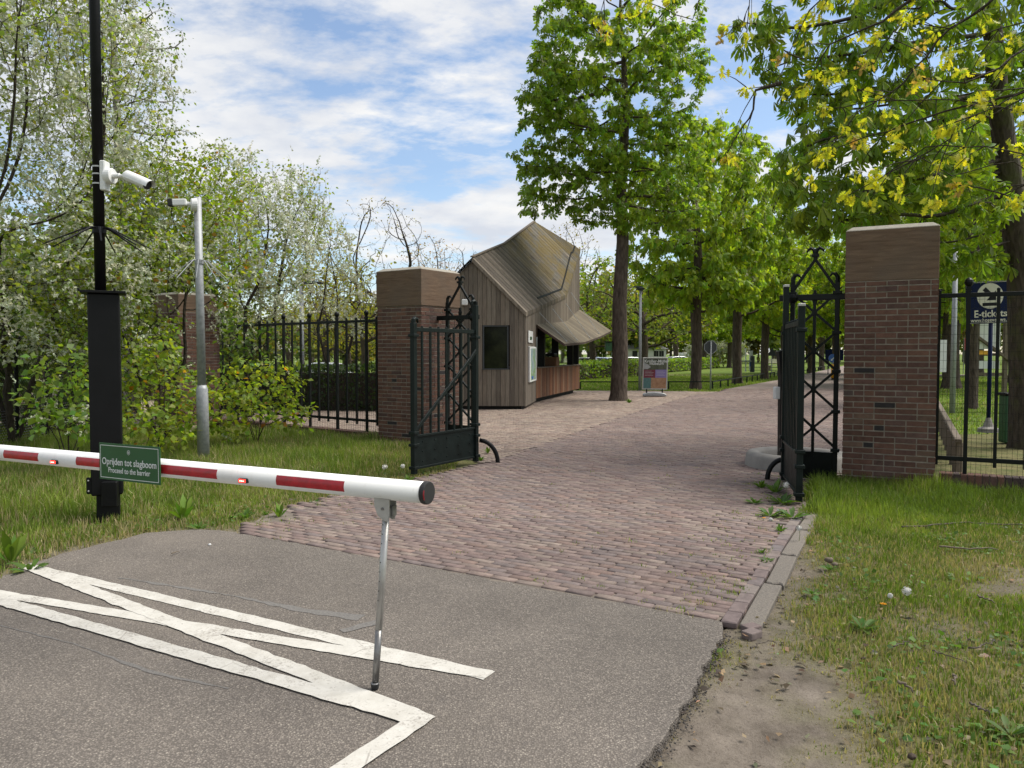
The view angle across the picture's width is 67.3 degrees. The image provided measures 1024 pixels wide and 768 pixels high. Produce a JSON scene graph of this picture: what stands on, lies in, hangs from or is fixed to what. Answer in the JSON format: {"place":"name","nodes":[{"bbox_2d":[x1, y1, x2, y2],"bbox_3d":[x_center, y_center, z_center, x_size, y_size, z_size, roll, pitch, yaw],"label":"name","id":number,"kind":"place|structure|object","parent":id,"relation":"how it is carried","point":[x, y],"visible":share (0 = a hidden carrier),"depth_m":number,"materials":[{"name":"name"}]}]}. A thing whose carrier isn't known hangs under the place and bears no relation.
{"place":"outdoors","nodes":[
{"label":"outdoors","id":0,"kind":"place"},
{"bbox_2d":[0,394,196,428],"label":"sand yard","id":1,"kind":"structure","parent":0,"point":[151,403],"depth_m":22.42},
{"bbox_2d":[0,345,144,432],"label":"shrub","id":2,"kind":"object","parent":1,"relation":"on","point":[63,390],"visible":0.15,"depth_m":15.34,"materials":[{"name":"green plant"}]},
{"bbox_2d":[128,298,307,426],"bbox_3d":[-6.110,-0.375,16.091,3.678,2.795,1.922,-1,2,-17],"label":"bird cherry","id":3,"kind":"object","parent":1,"relation":"on","point":[233,329],"visible":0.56,"depth_m":16.03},
{"bbox_2d":[0,529,722,767],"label":"asphalt road","id":4,"kind":"structure","parent":0,"point":[573,681],"depth_m":3.89,"materials":[{"name":"asphalt"}]},
{"bbox_2d":[8,557,47,572],"bbox_3d":[-3.592,1.344,5.712,0.252,0.086,0.334,2,3,42],"label":"weed","id":5,"kind":"object","parent":4,"relation":"on","point":[27,566],"visible":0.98,"depth_m":5.70,"materials":[{"name":"green plant"}]},
{"bbox_2d":[0,625,228,688],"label":"crack seal","id":6,"kind":"object","parent":4,"relation":"on","point":[148,670],"visible":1,"depth_m":3.92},
{"bbox_2d":[0,596,430,720],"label":"road marking","id":7,"kind":"object","parent":4,"relation":"on","point":[333,695],"visible":1,"depth_m":3.95,"materials":[{"name":"paint"}]},
{"bbox_2d":[0,445,434,689],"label":"barrier boom","id":8,"kind":"object","parent":4,"relation":"on","point":[386,494],"visible":0.99,"depth_m":3.93,"materials":[{"name":"white metal"}]},
{"bbox_2d":[99,442,160,484],"bbox_3d":[-2.221,0.460,4.463,0.518,0.216,0.009,1,3,26],"label":"barrier sign","id":9,"kind":"object","parent":8,"relation":"attached to","point":[130,463],"visible":1,"depth_m":4.45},
{"bbox_2d":[24,563,434,717],"bbox_3d":[-2.020,1.413,4.574,4.129,0.001,0.121,2,3,37],"label":"road marking","id":10,"kind":"object","parent":4,"relation":"on","point":[283,664],"visible":0.97,"depth_m":4.25,"materials":[{"name":"paint"}]},
{"bbox_2d":[119,578,364,620],"bbox_3d":[-1.863,1.399,5.058,2.069,0.001,0.119,1,2,23],"label":"crack seal","id":11,"kind":"object","parent":4,"relation":"on","point":[349,616],"visible":1,"depth_m":4.84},
{"bbox_2d":[0,590,492,677],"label":"road marking","id":12,"kind":"object","parent":4,"relation":"on","point":[386,657],"visible":0.98,"depth_m":4.28,"materials":[{"name":"paint"}]},
{"bbox_2d":[18,566,494,679],"bbox_3d":[-1.889,1.407,4.807,4.066,0.001,0.119,1,3,29],"label":"road marking","id":13,"kind":"object","parent":4,"relation":"on","point":[283,626],"visible":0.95,"depth_m":4.64,"materials":[{"name":"paint"}]},
{"bbox_2d":[339,620,375,631],"bbox_3d":[-0.883,1.419,4.512,0.256,0.001,0.084,-2,3,-38],"label":"crack seal","id":14,"kind":"object","parent":4,"relation":"on","point":[362,625],"visible":0.93,"depth_m":4.50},
{"bbox_2d":[330,713,431,767],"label":"road marking","id":15,"kind":"object","parent":4,"relation":"on","point":[362,756],"visible":1,"depth_m":3.15,"materials":[{"name":"paint"}]},
{"bbox_2d":[220,390,716,463],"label":"brick plaza","id":16,"kind":"structure","parent":0,"point":[506,432],"depth_m":19.23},
{"bbox_2d":[299,281,323,371],"bbox_3d":[-6.370,-1.295,24.468,0.794,3.952,0.260,0,2,0],"label":"street lamp","id":17,"kind":"object","parent":16,"relation":"on","point":[301,292],"visible":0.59,"depth_m":24.37,"materials":[{"name":"metal"}]},
{"bbox_2d":[457,221,610,408],"bbox_3d":[0.679,-2.847,26.784,6.005,6.770,10.302,0,2,4],"label":"ticket kiosk","id":18,"kind":"object","parent":16,"relation":"on","point":[537,326],"visible":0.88,"depth_m":24.69,"materials":[{"name":"brown wood"}]},
{"bbox_2d":[482,325,508,369],"bbox_3d":[-0.466,-1.044,21.981,0.778,1.266,0.130,0,2,0],"label":"window frame","id":19,"kind":"structure","parent":18,"relation":"in","point":[495,337],"depth_m":22.03,"materials":[{"name":"black metal"}]},
{"bbox_2d":[505,0,717,400],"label":"chestnut tree","id":20,"kind":"object","parent":16,"relation":"on","point":[558,87],"visible":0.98,"depth_m":25.16,"materials":[{"name":"green plant"}]},
{"bbox_2d":[642,357,667,395],"bbox_3d":[5.345,-0.273,28.682,0.993,1.435,0.440,0,2,4],"label":"poster stand","id":21,"kind":"object","parent":16,"relation":"on","point":[654,373],"visible":1,"depth_m":28.65,"materials":[{"name":"paper"}]},
{"bbox_2d":[0,434,1023,767],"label":"verge ground","id":22,"kind":"structure","parent":0,"point":[718,740],"depth_m":3.74,"materials":[{"name":"soil"}]},
{"bbox_2d":[0,530,27,562],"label":"weed","id":23,"kind":"object","parent":22,"relation":"on","point":[13,548],"visible":0.98,"depth_m":5.90,"materials":[{"name":"green plant"}]},
{"bbox_2d":[8,338,89,467],"bbox_3d":[-5.643,0.326,9.982,1.927,1.864,1.270,2,3,34],"label":"shrub","id":24,"kind":"object","parent":22,"relation":"on","point":[58,415],"visible":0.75,"depth_m":9.95,"materials":[{"name":"green plant"}]},
{"bbox_2d":[0,327,127,444],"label":"shrub","id":25,"kind":"object","parent":22,"relation":"on","point":[16,373],"visible":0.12,"depth_m":13.53,"materials":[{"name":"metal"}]},
{"bbox_2d":[45,0,150,522],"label":"camera mast","id":26,"kind":"object","parent":22,"relation":"on","point":[104,362],"visible":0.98,"depth_m":7.29,"materials":[{"name":"metal"}]},
{"bbox_2d":[92,160,155,191],"bbox_3d":[-3.664,-1.968,7.270,0.669,0.291,0.152,1,2,15],"label":"surveillance camera","id":27,"kind":"object","parent":26,"relation":"attached to","point":[108,175],"visible":0.97,"depth_m":7.26,"materials":[{"name":"white plastic"}]},
{"bbox_2d":[20,137,273,439],"bbox_3d":[-6.080,-1.658,13.105,3.875,5.604,3.430,-2,3,-33],"label":"bird cherry","id":28,"kind":"object","parent":22,"relation":"on","point":[157,243],"visible":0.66,"depth_m":12.82,"materials":[{"name":"plant"}]},
{"bbox_2d":[83,328,231,452],"bbox_3d":[-5.365,0.171,11.540,2.033,2.059,1.992,0,2,0],"label":"shrub","id":29,"kind":"object","parent":22,"relation":"on","point":[159,414],"visible":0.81,"depth_m":11.51,"materials":[{"name":"green plant"}]},
{"bbox_2d":[169,493,195,518],"bbox_3d":[-3.217,1.194,7.485,0.271,0.244,0.248,-1,3,-27],"label":"weed","id":30,"kind":"object","parent":22,"relation":"on","point":[184,508],"visible":0.96,"depth_m":7.48,"materials":[{"name":"green plant"}]},
{"bbox_2d":[169,197,228,457],"bbox_3d":[-4.561,-0.732,11.287,0.821,3.971,0.819,0,2,0],"label":"camera pole","id":31,"kind":"object","parent":22,"relation":"on","point":[202,412],"visible":0.97,"depth_m":11.24,"materials":[{"name":"metal"}]},
{"bbox_2d":[167,198,197,211],"bbox_3d":[-4.739,-2.589,11.056,0.396,0.195,0.198,-1,3,-28],"label":"surveillance camera","id":32,"kind":"object","parent":31,"relation":"attached to","point":[192,203],"visible":1,"depth_m":11.02,"materials":[{"name":"white plastic"}]},
{"bbox_2d":[0,465,438,565],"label":"ground herbs","id":33,"kind":"object","parent":22,"relation":"on","point":[32,550],"visible":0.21,"depth_m":7.55,"materials":[{"name":"green plant"}]},
{"bbox_2d":[0,422,458,577],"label":"grass","id":34,"kind":"structure","parent":22,"relation":"on","point":[60,495],"depth_m":8.92,"materials":[{"name":"plant"}]},
{"bbox_2d":[188,355,317,444],"bbox_3d":[-4.226,0.323,12.779,2.014,1.650,1.719,0,2,0],"label":"shrub","id":35,"kind":"object","parent":22,"relation":"on","point":[244,398],"visible":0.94,"depth_m":12.78,"materials":[{"name":"green plant"}]},
{"bbox_2d":[408,299,479,473],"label":"iron gate","id":36,"kind":"structure","parent":22,"relation":"on","point":[432,449],"depth_m":10.63,"materials":[{"name":"metal"}]},
{"bbox_2d":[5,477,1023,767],"bbox_3d":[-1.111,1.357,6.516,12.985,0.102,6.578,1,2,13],"label":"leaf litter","id":37,"kind":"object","parent":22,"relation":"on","point":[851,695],"visible":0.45,"depth_m":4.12,"materials":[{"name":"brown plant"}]},
{"bbox_2d":[641,630,749,767],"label":"asphalt crumbs","id":38,"kind":"object","parent":22,"relation":"on","point":[659,749],"visible":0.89,"depth_m":3.52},
{"bbox_2d":[741,627,761,640],"bbox_3d":[1.377,1.438,4.421,0.100,0.045,0.075,-2,3,-35],"label":"loose brick","id":39,"kind":"object","parent":22,"relation":"on","point":[753,634],"visible":0.97,"depth_m":4.40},
{"bbox_2d":[720,499,807,628],"bbox_3d":[2.281,1.356,6.500,0.154,0.040,4.347,1,3,26],"label":"edge course","id":40,"kind":"object","parent":22,"relation":"on","point":[735,612],"visible":0.77,"depth_m":5.42,"materials":[{"name":"concrete"}]},
{"bbox_2d":[849,615,881,634],"bbox_3d":[2.069,1.403,4.505,0.183,0.063,0.243,2,3,38],"label":"weed","id":41,"kind":"object","parent":22,"relation":"on","point":[858,621],"visible":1,"depth_m":4.54,"materials":[{"name":"green plant"}]},
{"bbox_2d":[717,511,1023,767],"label":"ground herbs","id":42,"kind":"object","parent":22,"relation":"on","point":[1006,747],"visible":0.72,"depth_m":4.11,"materials":[{"name":"green plant"}]},
{"bbox_2d":[938,401,962,471],"bbox_3d":[8.255,0.819,14.689,0.126,0.500,9.698,1,3,27],"label":"knee rail","id":43,"kind":"object","parent":22,"relation":"on","point":[945,424],"visible":0.66,"depth_m":11.51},
{"bbox_2d":[998,392,1007,442],"bbox_3d":[8.982,0.607,13.935,0.250,0.905,0.250,0,2,0],"label":"litter bin","id":44,"kind":"object","parent":22,"relation":"on","point":[1003,407],"visible":0.41,"depth_m":13.89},
{"bbox_2d":[984,713,1023,740],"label":"weed","id":45,"kind":"object","parent":22,"relation":"on","point":[1005,721],"visible":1,"depth_m":3.29,"materials":[{"name":"green plant"}]},
{"bbox_2d":[0,0,1023,353],"label":"sky","id":46,"kind":"structure","parent":0,"point":[411,104],"materials":[{"name":"blue"}]},
{"bbox_2d":[29,354,1007,433],"bbox_3d":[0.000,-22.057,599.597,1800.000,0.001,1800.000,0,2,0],"label":"ground","id":47,"kind":"structure","parent":0,"point":[721,369],"depth_m":72.40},
{"bbox_2d":[0,0,196,443],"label":"bird cherry","id":48,"kind":"object","parent":47,"relation":"on","point":[11,33],"visible":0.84,"depth_m":12.21,"materials":[{"name":"plant"}]},
{"bbox_2d":[0,140,265,413],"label":"wood","id":49,"kind":"object","parent":47,"relation":"on","point":[26,243],"visible":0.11,"depth_m":20.73,"materials":[{"name":"green plant"}]},
{"bbox_2d":[64,0,203,421],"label":"birch tree","id":50,"kind":"object","parent":47,"relation":"on","point":[115,102],"visible":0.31,"depth_m":18.27,"materials":[{"name":"green plant"}]},
{"bbox_2d":[153,292,220,425],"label":"gate pillar","id":51,"kind":"structure","parent":47,"relation":"on","point":[211,349],"depth_m":17.52,"materials":[{"name":"brick"}]},
{"bbox_2d":[154,137,338,416],"bbox_3d":[-6.469,-2.550,18.953,4.143,6.938,3.548,0,2,0],"label":"bird cherry","id":52,"kind":"object","parent":47,"relation":"on","point":[287,251],"visible":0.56,"depth_m":18.80,"materials":[{"name":"plant"}]},
{"bbox_2d":[226,260,351,366],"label":"broadleaf tree","id":53,"kind":"object","parent":47,"relation":"on","point":[288,352],"visible":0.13,"depth_m":49.63,"materials":[{"name":"green plant"}]},
{"bbox_2d":[216,418,375,436],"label":"wall","id":54,"kind":"structure","parent":47,"relation":"on","point":[316,428],"depth_m":15.09,"materials":[{"name":"brick"}]},
{"bbox_2d":[217,310,377,432],"bbox_3d":[-4.387,-0.284,15.510,5.422,2.260,0.092,2,3,37],"label":"railing fence","id":55,"kind":"object","parent":54,"relation":"on","point":[328,417],"visible":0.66,"depth_m":15.00,"materials":[{"name":"black metal"}]},
{"bbox_2d":[218,291,375,365],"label":"wood","id":56,"kind":"object","parent":47,"relation":"on","point":[313,358],"visible":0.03,"depth_m":81.94,"materials":[{"name":"green plant"}]},
{"bbox_2d":[220,362,375,410],"bbox_3d":[-5.719,0.075,22.077,5.759,1.511,1.396,0,2,9],"label":"hedge","id":57,"kind":"object","parent":47,"relation":"on","point":[332,396],"visible":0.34,"depth_m":21.56,"materials":[{"name":"green plant"}]},
{"bbox_2d":[281,268,372,361],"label":"broadleaf tree","id":58,"kind":"object","parent":47,"relation":"on","point":[323,337],"visible":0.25,"depth_m":45.79,"materials":[{"name":"green plant"}]},
{"bbox_2d":[293,302,374,363],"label":"broadleaf tree","id":59,"kind":"object","parent":47,"relation":"on","point":[350,360],"visible":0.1,"depth_m":57.55,"materials":[{"name":"green plant"}]},
{"bbox_2d":[293,212,376,370],"bbox_3d":[-6.035,-2.698,26.579,3.313,6.626,3.301,0,2,0],"label":"bird cherry","id":60,"kind":"object","parent":47,"relation":"on","point":[362,296],"visible":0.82,"depth_m":26.64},
{"bbox_2d":[306,248,396,372],"bbox_3d":[-7.767,-3.429,40.124,5.552,7.111,4.798,1,2,20],"label":"broadleaf tree","id":61,"kind":"object","parent":47,"relation":"on","point":[362,343],"visible":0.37,"depth_m":39.79,"materials":[{"name":"green plant"}]},
{"bbox_2d":[311,197,427,372],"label":"bare oak","id":62,"kind":"object","parent":47,"relation":"on","point":[406,246],"visible":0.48,"depth_m":43.22,"materials":[{"name":"brown plant"}]},
{"bbox_2d":[376,266,459,442],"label":"gate pillar","id":63,"kind":"structure","parent":47,"relation":"on","point":[405,296],"depth_m":13.41,"materials":[{"name":"brick"}]},
{"bbox_2d":[437,275,479,429],"bbox_3d":[-1.039,-0.391,13.283,1.145,2.929,0.147,1,3,33],"label":"gate standard","id":64,"kind":"object","parent":63,"relation":"attached to","point":[460,318],"visible":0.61,"depth_m":13.20,"materials":[{"name":"black metal"}]},
{"bbox_2d":[401,231,462,271],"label":"bare oak","id":65,"kind":"object","parent":47,"relation":"on","point":[420,261],"visible":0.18,"depth_m":51.23,"materials":[{"name":"brown plant"}]},
{"bbox_2d":[550,218,612,315],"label":"bare oak","id":66,"kind":"object","parent":47,"relation":"on","point":[588,247],"visible":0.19,"depth_m":65.21,"materials":[{"name":"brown plant"}]},
{"bbox_2d":[580,254,638,360],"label":"broadleaf tree","id":67,"kind":"object","parent":47,"relation":"on","point":[592,349],"visible":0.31,"depth_m":58.78,"materials":[{"name":"green plant"}]},
{"bbox_2d":[633,286,644,390],"bbox_3d":[5.516,-1.956,33.449,0.520,4.560,0.400,0,2,0],"label":"street lamp","id":68,"kind":"object","parent":47,"relation":"on","point":[640,289],"visible":0.89,"depth_m":33.40,"materials":[{"name":"metal"}]},
{"bbox_2d":[611,343,667,357],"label":"white house","id":69,"kind":"structure","parent":47,"relation":"on","point":[633,352],"depth_m":124.89,"materials":[{"name":"plastic"}]},
{"bbox_2d":[579,357,719,378],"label":"hedge","id":70,"kind":"object","parent":47,"relation":"on","point":[590,368],"visible":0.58,"depth_m":57.88,"materials":[{"name":"green plant"}]},
{"bbox_2d":[583,251,718,375],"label":"broadleaf tree","id":71,"kind":"object","parent":47,"relation":"on","point":[645,338],"visible":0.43,"depth_m":55.57,"materials":[{"name":"green plant"}]},
{"bbox_2d":[627,259,703,355],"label":"broadleaf tree","id":72,"kind":"object","parent":47,"relation":"on","point":[675,350],"visible":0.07,"depth_m":104.61,"materials":[{"name":"green plant"}]},
{"bbox_2d":[573,373,777,391],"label":"grass","id":73,"kind":"structure","parent":47,"relation":"on","point":[598,386],"depth_m":42.85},
{"bbox_2d":[580,371,777,388],"bbox_3d":[18.727,-0.758,56.347,5.216,0.395,52.186,1,3,31],"label":"lawn rail","id":74,"kind":"object","parent":47,"relation":"on","point":[704,381],"visible":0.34,"depth_m":37.88,"materials":[{"name":"black metal"}]},
{"bbox_2d":[615,108,780,389],"bbox_3d":[8.644,-6.177,35.874,7.423,12.977,6.889,-1,2,-23],"label":"chestnut tree","id":75,"kind":"object","parent":47,"relation":"on","point":[734,288],"visible":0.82,"depth_m":34.65,"materials":[{"name":"green plant"}]},
{"bbox_2d":[673,309,732,356],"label":"chestnut tree","id":76,"kind":"object","parent":47,"relation":"on","point":[724,329],"visible":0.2,"depth_m":87.07,"materials":[{"name":"green plant"}]},
{"bbox_2d":[704,341,716,389],"bbox_3d":[8.856,-0.819,34.306,0.576,2.220,0.090,0,2,0],"label":"octagonal sign","id":77,"kind":"object","parent":47,"relation":"on","point":[710,347],"visible":1,"depth_m":34.30,"materials":[{"name":"metal"}]},
{"bbox_2d":[684,339,750,366],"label":"bird cherry","id":78,"kind":"object","parent":47,"relation":"on","point":[721,350],"visible":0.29,"depth_m":95.22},
{"bbox_2d":[706,310,761,367],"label":"chestnut tree","id":79,"kind":"object","parent":47,"relation":"on","point":[729,347],"visible":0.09,"depth_m":91.02,"materials":[{"name":"green plant"}]},
{"bbox_2d":[674,126,809,383],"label":"chestnut tree","id":80,"kind":"object","parent":47,"relation":"on","point":[774,292],"visible":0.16,"depth_m":40.52,"materials":[{"name":"green plant"}]},
{"bbox_2d":[714,186,823,378],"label":"chestnut tree","id":81,"kind":"object","parent":47,"relation":"on","point":[765,322],"visible":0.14,"depth_m":48.78,"materials":[{"name":"green plant"}]},
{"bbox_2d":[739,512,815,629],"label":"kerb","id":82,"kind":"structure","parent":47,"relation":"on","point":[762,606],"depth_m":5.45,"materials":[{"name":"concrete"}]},
{"bbox_2d":[743,239,825,349],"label":"chestnut tree","id":83,"kind":"object","parent":47,"relation":"on","point":[776,327],"visible":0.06,"depth_m":61.75,"materials":[{"name":"green plant"}]},
{"bbox_2d":[579,265,1002,363],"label":"wood","id":84,"kind":"object","parent":47,"relation":"on","point":[774,344],"visible":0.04,"depth_m":125.81,"materials":[{"name":"green plant"}]},
{"bbox_2d":[589,0,1023,216],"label":"oak tree","id":85,"kind":"object","parent":47,"relation":"on","point":[875,184],"visible":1,"depth_m":6.09,"materials":[{"name":"green plant"}]},
{"bbox_2d":[770,256,845,372],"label":"chestnut tree","id":86,"kind":"object","parent":47,"relation":"on","point":[827,333],"visible":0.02,"depth_m":65.78,"materials":[{"name":"green plant"}]},
{"bbox_2d":[789,217,847,375],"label":"chestnut tree","id":87,"kind":"object","parent":47,"relation":"on","point":[825,286],"visible":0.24,"depth_m":52.24,"materials":[{"name":"green plant"}]},
{"bbox_2d":[806,252,843,369],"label":"chestnut tree","id":88,"kind":"object","parent":47,"relation":"on","point":[821,351],"depth_m":77.71,"materials":[{"name":"green plant"}]},
{"bbox_2d":[727,0,1023,448],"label":"chestnut tree","id":89,"kind":"object","parent":47,"relation":"on","point":[1007,224],"visible":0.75,"depth_m":11.66,"materials":[{"name":"green plant"}]},
{"bbox_2d":[842,222,939,486],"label":"gate pillar","id":90,"kind":"structure","parent":47,"relation":"on","point":[891,323],"depth_m":8.96,"materials":[{"name":"brick"}]},
{"bbox_2d":[779,246,844,477],"bbox_3d":[3.776,-0.245,9.602,0.861,2.929,0.146,1,3,29],"label":"gate standard","id":91,"kind":"object","parent":90,"relation":"attached to","point":[817,462],"visible":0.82,"depth_m":9.57,"materials":[{"name":"black metal"}]},
{"bbox_2d":[826,139,1022,388],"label":"chestnut tree","id":92,"kind":"object","parent":47,"relation":"on","point":[945,382],"visible":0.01,"depth_m":36.78,"materials":[{"name":"green plant"}]},
{"bbox_2d":[940,340,946,371],"bbox_3d":[10.880,-0.146,19.535,0.240,1.945,0.080,0,2,0],"label":"white board","id":93,"kind":"object","parent":47,"relation":"on","point":[942,362],"visible":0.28,"depth_m":19.47,"materials":[{"name":"plastic"}]},
{"bbox_2d":[949,244,957,412],"bbox_3d":[12.212,-1.532,21.256,0.150,4.680,0.150,0,2,0],"label":"grey post","id":94,"kind":"object","parent":47,"relation":"on","point":[952,399],"visible":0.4,"depth_m":21.23,"materials":[{"name":"metal"}]},
{"bbox_2d":[912,105,1023,408],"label":"chestnut tree","id":95,"kind":"object","parent":47,"relation":"on","point":[950,235],"visible":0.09,"depth_m":23.18,"materials":[{"name":"green plant"}]},
{"bbox_2d":[939,471,1023,491],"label":"wall","id":96,"kind":"structure","parent":47,"relation":"on","point":[982,479],"depth_m":8.73,"materials":[{"name":"brick"}]},
{"bbox_2d":[935,278,1023,476],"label":"railing fence","id":97,"kind":"object","parent":96,"relation":"on","point":[969,283],"visible":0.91,"depth_m":8.82,"materials":[{"name":"black metal"}]},
{"bbox_2d":[978,323,1007,391],"bbox_3d":[16.255,-0.892,25.447,1.999,2.968,0.225,0,2,0],"label":"notice board","id":98,"kind":"object","parent":47,"relation":"on","point":[982,337],"visible":0.28,"depth_m":25.43,"materials":[{"name":"white plastic"}]},
{"bbox_2d":[240,388,843,620],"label":"brick road","id":99,"kind":"structure","parent":0,"point":[721,433],"depth_m":7.69,"materials":[{"name":"brick"}]},
{"bbox_2d":[255,450,804,617],"bbox_3d":[1.022,1.234,8.952,4.949,0.037,7.336,1,3,31],"label":"moss","id":100,"kind":"object","parent":99,"relation":"on","point":[622,539],"visible":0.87,"depth_m":6.51,"materials":[{"name":"green plant"}]},
{"bbox_2d":[773,350,781,455],"bbox_3d":[3.776,0.299,10.780,0.205,1.750,0.120,0,2,0],"label":"gate opener","id":101,"kind":"object","parent":99,"relation":"on","point":[777,392],"visible":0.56,"depth_m":10.74,"materials":[{"name":"black metal"}]},
{"bbox_2d":[766,493,799,503],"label":"weed","id":102,"kind":"object","parent":99,"relation":"on","point":[784,498],"visible":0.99,"depth_m":8.26,"materials":[{"name":"green plant"}]},
{"bbox_2d":[779,285,806,501],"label":"iron gate","id":103,"kind":"structure","parent":99,"relation":"on","point":[791,449],"depth_m":8.70,"materials":[{"name":"metal"}]},
{"bbox_2d":[745,446,842,472],"bbox_3d":[4.058,1.077,10.951,1.440,0.220,1.440,0,2,0],"label":"concrete ring","id":104,"kind":"object","parent":99,"relation":"on","point":[762,458],"visible":0.4,"depth_m":10.74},
{"bbox_2d":[777,506,812,520],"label":"weed","id":105,"kind":"object","parent":99,"relation":"on","point":[792,512],"visible":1,"depth_m":7.53,"materials":[{"name":"green plant"}]},
{"bbox_2d":[729,366,843,388],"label":"road","id":106,"kind":"structure","parent":0,"point":[820,376],"depth_m":42.63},
{"bbox_2d":[673,470,1023,767],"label":"grass","id":107,"kind":"structure","parent":0,"point":[844,505],"depth_m":5.10,"materials":[{"name":"plant"}]},
{"bbox_2d":[939,377,1021,470],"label":"grass","id":108,"kind":"structure","parent":0,"point":[983,384],"depth_m":25.80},
{"bbox_2d":[965,280,1006,432],"bbox_3d":[9.742,-0.562,15.790,1.016,3.114,0.390,0,2,0],"label":"ticket sign","id":109,"kind":"object","parent":108,"relation":"on","point":[987,304],"visible":0.76,"depth_m":15.68,"materials":[{"name":"metal"}]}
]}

